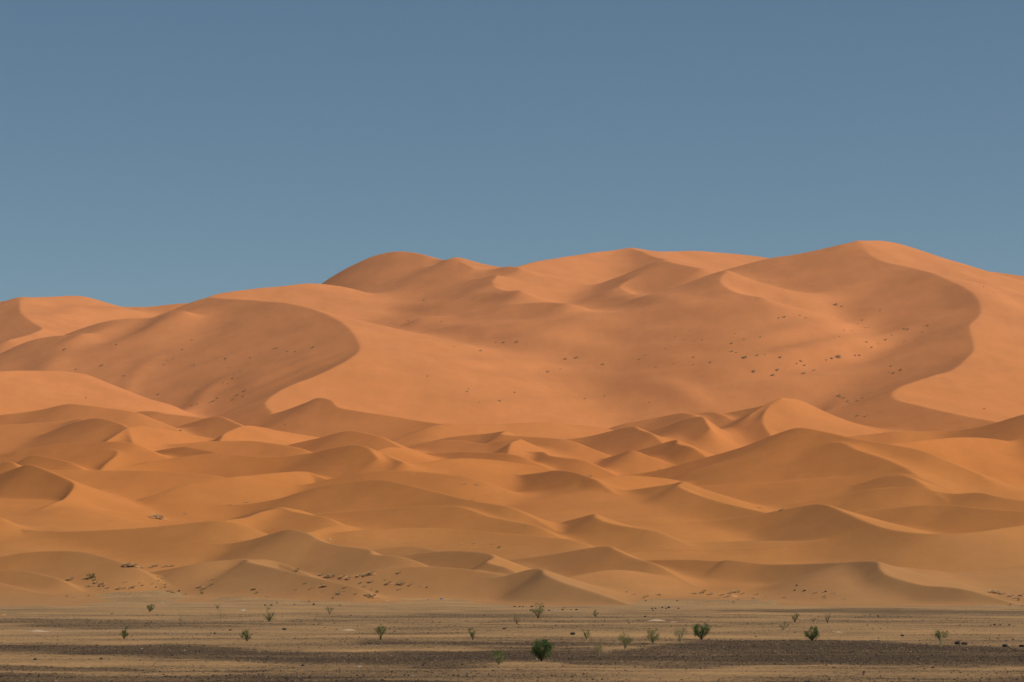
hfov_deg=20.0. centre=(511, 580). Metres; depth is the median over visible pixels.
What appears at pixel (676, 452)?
dune
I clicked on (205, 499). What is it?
dune
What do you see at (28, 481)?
dune
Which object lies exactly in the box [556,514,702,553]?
dune
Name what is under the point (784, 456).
dune
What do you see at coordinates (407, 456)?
dune
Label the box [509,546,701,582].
dune
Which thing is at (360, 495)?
dune
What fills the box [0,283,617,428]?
dune
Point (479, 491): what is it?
dune
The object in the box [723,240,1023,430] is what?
dune
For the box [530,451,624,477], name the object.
dune
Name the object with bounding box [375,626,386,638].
desert shrub
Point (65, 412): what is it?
dune
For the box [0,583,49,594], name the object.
dune
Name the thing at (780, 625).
desert shrub
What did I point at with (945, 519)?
dune
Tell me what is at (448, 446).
dune
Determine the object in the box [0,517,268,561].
dune
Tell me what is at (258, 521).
dune
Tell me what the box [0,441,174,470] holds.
dune
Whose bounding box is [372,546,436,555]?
dune
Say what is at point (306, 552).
dune
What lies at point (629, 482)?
dune
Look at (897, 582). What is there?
dune
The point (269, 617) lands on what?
desert shrub
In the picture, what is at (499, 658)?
desert shrub
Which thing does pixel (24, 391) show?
dune
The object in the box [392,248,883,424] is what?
dune
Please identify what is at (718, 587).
sand flat
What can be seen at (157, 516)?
grass tuft
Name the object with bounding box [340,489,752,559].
dune
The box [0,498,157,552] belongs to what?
dune
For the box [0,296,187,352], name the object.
dune
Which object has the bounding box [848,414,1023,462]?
dune
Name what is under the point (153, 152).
sky
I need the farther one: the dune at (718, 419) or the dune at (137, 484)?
the dune at (718, 419)
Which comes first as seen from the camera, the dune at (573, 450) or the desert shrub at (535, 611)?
the desert shrub at (535, 611)
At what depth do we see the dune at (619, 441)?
1011.22 m
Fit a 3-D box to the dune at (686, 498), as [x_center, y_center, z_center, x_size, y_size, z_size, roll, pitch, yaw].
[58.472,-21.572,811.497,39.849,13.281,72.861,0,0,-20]
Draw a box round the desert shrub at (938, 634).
[934,630,948,646]
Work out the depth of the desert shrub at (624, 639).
209.84 m
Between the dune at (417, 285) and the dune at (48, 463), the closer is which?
the dune at (48, 463)
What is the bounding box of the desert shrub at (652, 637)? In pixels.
[646,627,659,642]
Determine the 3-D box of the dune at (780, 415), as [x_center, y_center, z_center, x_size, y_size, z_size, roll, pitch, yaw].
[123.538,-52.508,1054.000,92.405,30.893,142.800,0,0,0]
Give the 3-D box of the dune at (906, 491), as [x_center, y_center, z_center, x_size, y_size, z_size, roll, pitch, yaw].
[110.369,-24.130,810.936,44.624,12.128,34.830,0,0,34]
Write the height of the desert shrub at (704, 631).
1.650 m
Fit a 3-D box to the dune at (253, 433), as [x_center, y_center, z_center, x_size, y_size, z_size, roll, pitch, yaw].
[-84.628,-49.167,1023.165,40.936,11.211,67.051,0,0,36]
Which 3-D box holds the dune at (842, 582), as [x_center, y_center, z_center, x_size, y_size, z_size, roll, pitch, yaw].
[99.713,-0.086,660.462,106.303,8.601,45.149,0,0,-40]
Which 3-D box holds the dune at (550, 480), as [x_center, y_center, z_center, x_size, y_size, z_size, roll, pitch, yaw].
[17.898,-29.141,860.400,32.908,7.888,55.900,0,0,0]
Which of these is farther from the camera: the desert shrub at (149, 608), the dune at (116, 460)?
the dune at (116, 460)
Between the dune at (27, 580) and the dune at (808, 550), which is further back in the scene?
the dune at (808, 550)
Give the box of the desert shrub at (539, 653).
[530,638,554,660]
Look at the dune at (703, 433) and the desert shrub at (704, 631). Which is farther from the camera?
the dune at (703, 433)
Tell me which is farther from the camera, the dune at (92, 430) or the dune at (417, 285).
the dune at (417, 285)
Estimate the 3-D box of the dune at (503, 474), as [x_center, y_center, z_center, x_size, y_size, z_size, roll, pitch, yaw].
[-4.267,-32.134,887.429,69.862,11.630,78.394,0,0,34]
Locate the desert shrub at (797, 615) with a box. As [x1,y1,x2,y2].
[790,613,799,621]
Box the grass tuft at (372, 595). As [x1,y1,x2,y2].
[368,593,378,597]
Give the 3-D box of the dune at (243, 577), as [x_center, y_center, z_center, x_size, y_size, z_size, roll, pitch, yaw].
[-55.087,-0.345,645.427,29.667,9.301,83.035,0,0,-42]
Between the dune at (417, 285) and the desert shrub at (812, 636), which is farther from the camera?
the dune at (417, 285)
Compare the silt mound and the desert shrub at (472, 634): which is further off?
the silt mound
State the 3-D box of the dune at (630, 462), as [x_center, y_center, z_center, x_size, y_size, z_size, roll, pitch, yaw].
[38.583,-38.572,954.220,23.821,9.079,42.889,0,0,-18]
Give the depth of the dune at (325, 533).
740.66 m
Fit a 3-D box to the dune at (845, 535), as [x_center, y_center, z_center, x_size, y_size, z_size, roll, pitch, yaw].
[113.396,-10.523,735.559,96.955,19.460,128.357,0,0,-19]
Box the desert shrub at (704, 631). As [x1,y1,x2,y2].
[693,622,711,639]
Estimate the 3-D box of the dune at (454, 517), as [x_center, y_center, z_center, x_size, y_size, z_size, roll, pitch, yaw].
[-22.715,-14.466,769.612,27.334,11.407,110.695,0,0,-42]
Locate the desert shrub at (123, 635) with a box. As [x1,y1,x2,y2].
[120,625,128,638]
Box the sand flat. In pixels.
[0,516,1023,606]
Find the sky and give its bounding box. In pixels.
[0,0,1023,306]
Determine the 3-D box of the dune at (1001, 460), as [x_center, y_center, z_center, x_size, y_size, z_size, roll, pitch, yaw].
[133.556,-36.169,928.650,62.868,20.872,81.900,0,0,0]
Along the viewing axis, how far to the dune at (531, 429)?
1056.46 m
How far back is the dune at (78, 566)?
662.05 m
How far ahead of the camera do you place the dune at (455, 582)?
641.83 m
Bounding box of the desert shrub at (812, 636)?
[804,625,818,640]
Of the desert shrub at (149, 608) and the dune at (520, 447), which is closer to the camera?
the desert shrub at (149, 608)
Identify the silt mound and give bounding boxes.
[28,630,48,631]
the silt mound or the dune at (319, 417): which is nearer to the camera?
the silt mound
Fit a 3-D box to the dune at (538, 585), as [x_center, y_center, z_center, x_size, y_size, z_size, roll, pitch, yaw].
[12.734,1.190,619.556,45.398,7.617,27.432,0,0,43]
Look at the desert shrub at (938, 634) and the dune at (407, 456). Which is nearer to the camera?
the desert shrub at (938, 634)
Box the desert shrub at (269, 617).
[263,607,275,621]
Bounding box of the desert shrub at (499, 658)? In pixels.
[492,649,507,664]
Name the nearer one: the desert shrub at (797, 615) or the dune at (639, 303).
the desert shrub at (797, 615)
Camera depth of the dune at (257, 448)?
977.03 m
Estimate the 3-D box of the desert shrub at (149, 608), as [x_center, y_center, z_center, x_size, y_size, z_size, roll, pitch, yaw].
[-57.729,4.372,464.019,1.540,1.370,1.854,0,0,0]
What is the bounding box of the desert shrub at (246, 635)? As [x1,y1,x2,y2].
[240,629,252,640]
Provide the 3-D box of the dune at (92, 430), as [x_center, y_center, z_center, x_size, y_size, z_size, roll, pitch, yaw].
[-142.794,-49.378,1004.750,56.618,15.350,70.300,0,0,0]
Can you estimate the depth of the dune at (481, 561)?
660.67 m
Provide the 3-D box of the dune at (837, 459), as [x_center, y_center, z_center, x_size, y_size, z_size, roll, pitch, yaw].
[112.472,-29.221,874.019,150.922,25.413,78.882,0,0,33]
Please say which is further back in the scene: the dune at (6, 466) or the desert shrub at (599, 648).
the dune at (6, 466)
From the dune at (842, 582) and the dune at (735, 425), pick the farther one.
the dune at (735, 425)
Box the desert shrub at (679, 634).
[673,626,687,642]
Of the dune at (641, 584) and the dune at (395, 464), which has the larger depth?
the dune at (395, 464)
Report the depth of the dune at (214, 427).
1051.33 m
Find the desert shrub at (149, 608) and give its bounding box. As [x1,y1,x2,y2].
[146,604,154,611]
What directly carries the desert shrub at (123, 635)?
on the gravel plain
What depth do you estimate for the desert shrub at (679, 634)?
235.35 m
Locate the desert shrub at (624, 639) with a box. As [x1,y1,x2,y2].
[617,631,634,649]
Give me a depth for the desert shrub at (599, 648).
191.16 m
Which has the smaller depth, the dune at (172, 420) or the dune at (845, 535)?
the dune at (845, 535)
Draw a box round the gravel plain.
[0,590,1023,681]
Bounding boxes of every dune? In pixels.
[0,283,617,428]
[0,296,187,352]
[0,371,207,417]
[0,404,192,434]
[0,419,84,454]
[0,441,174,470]
[0,462,20,472]
[0,464,171,521]
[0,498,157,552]
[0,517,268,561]
[0,551,168,590]
[0,571,81,590]
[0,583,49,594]
[16,455,92,469]
[23,418,167,450]
[49,470,224,498]
[92,450,132,470]
[101,426,215,443]
[133,445,404,478]
[136,411,205,426]
[136,471,329,518]
[149,559,394,600]
[155,447,215,457]
[159,559,324,589]
[167,441,312,456]
[175,416,243,437]
[208,529,428,578]
[212,426,319,444]
[221,480,562,532]
[224,507,338,529]
[229,507,344,533]
[238,398,438,440]
[287,431,426,453]
[297,471,530,504]
[307,525,361,540]
[314,506,579,541]
[322,251,590,326]
[325,567,504,596]
[327,528,594,559]
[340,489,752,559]
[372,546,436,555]
[377,447,444,462]
[382,455,432,472]
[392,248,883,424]
[393,422,612,446]
[394,551,530,574]
[408,440,482,452]
[411,458,553,491]
[422,431,610,463]
[425,452,557,469]
[481,439,570,459]
[490,569,640,604]
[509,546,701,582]
[517,470,627,492]
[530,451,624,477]
[552,475,690,491]
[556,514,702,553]
[565,426,679,455]
[568,570,698,596]
[595,450,675,474]
[609,413,706,430]
[622,482,779,520]
[632,428,1023,499]
[636,440,713,465]
[644,560,1021,603]
[648,416,745,454]
[670,442,1010,498]
[691,540,822,560]
[695,412,737,426]
[698,474,962,509]
[701,504,1023,571]
[719,398,897,433]
[722,398,874,444]
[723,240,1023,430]
[761,566,1023,600]
[803,487,1023,510]
[847,475,960,511]
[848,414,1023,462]
[854,505,1023,533]
[892,437,1023,487]
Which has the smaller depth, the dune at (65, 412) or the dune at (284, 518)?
the dune at (284, 518)
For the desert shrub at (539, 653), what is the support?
on the gravel plain
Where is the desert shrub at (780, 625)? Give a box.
[779,622,789,629]
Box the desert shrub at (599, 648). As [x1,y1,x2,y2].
[591,640,602,656]
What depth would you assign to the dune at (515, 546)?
727.65 m
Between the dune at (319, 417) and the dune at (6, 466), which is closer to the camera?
the dune at (6, 466)
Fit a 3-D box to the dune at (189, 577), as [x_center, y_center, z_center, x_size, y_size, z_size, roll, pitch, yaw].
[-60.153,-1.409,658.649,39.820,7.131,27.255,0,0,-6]
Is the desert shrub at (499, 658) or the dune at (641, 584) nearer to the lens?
the desert shrub at (499, 658)
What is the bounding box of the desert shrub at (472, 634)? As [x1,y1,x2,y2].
[468,628,474,639]
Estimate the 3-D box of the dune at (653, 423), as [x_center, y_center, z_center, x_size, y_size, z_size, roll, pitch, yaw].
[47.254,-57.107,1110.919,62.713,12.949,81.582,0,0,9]
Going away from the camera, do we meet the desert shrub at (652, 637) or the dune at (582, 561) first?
the desert shrub at (652, 637)
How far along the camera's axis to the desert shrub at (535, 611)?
385.51 m
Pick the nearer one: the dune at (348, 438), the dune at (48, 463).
the dune at (48, 463)
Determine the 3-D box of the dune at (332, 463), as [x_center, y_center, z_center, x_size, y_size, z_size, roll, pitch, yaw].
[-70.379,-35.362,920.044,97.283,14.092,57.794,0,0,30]
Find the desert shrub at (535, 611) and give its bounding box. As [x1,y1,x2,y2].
[530,603,543,617]
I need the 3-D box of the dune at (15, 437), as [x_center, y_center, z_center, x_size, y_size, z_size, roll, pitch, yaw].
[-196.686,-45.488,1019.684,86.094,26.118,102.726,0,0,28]
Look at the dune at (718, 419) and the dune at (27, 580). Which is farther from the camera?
the dune at (718, 419)
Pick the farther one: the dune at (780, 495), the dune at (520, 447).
the dune at (520, 447)
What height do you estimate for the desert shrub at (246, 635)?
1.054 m
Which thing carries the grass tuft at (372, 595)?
on the dune at (243, 577)
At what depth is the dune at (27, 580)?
651.97 m
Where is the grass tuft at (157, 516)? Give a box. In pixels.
[149,513,167,519]
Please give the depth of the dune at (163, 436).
1000.08 m
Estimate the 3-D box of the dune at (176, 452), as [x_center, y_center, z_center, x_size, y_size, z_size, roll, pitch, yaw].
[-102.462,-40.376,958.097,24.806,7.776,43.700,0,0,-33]
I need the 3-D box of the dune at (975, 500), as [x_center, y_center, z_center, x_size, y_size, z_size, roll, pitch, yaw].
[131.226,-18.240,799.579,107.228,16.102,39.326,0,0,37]
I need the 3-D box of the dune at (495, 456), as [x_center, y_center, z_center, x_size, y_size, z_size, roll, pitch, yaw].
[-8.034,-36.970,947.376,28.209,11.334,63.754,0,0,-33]

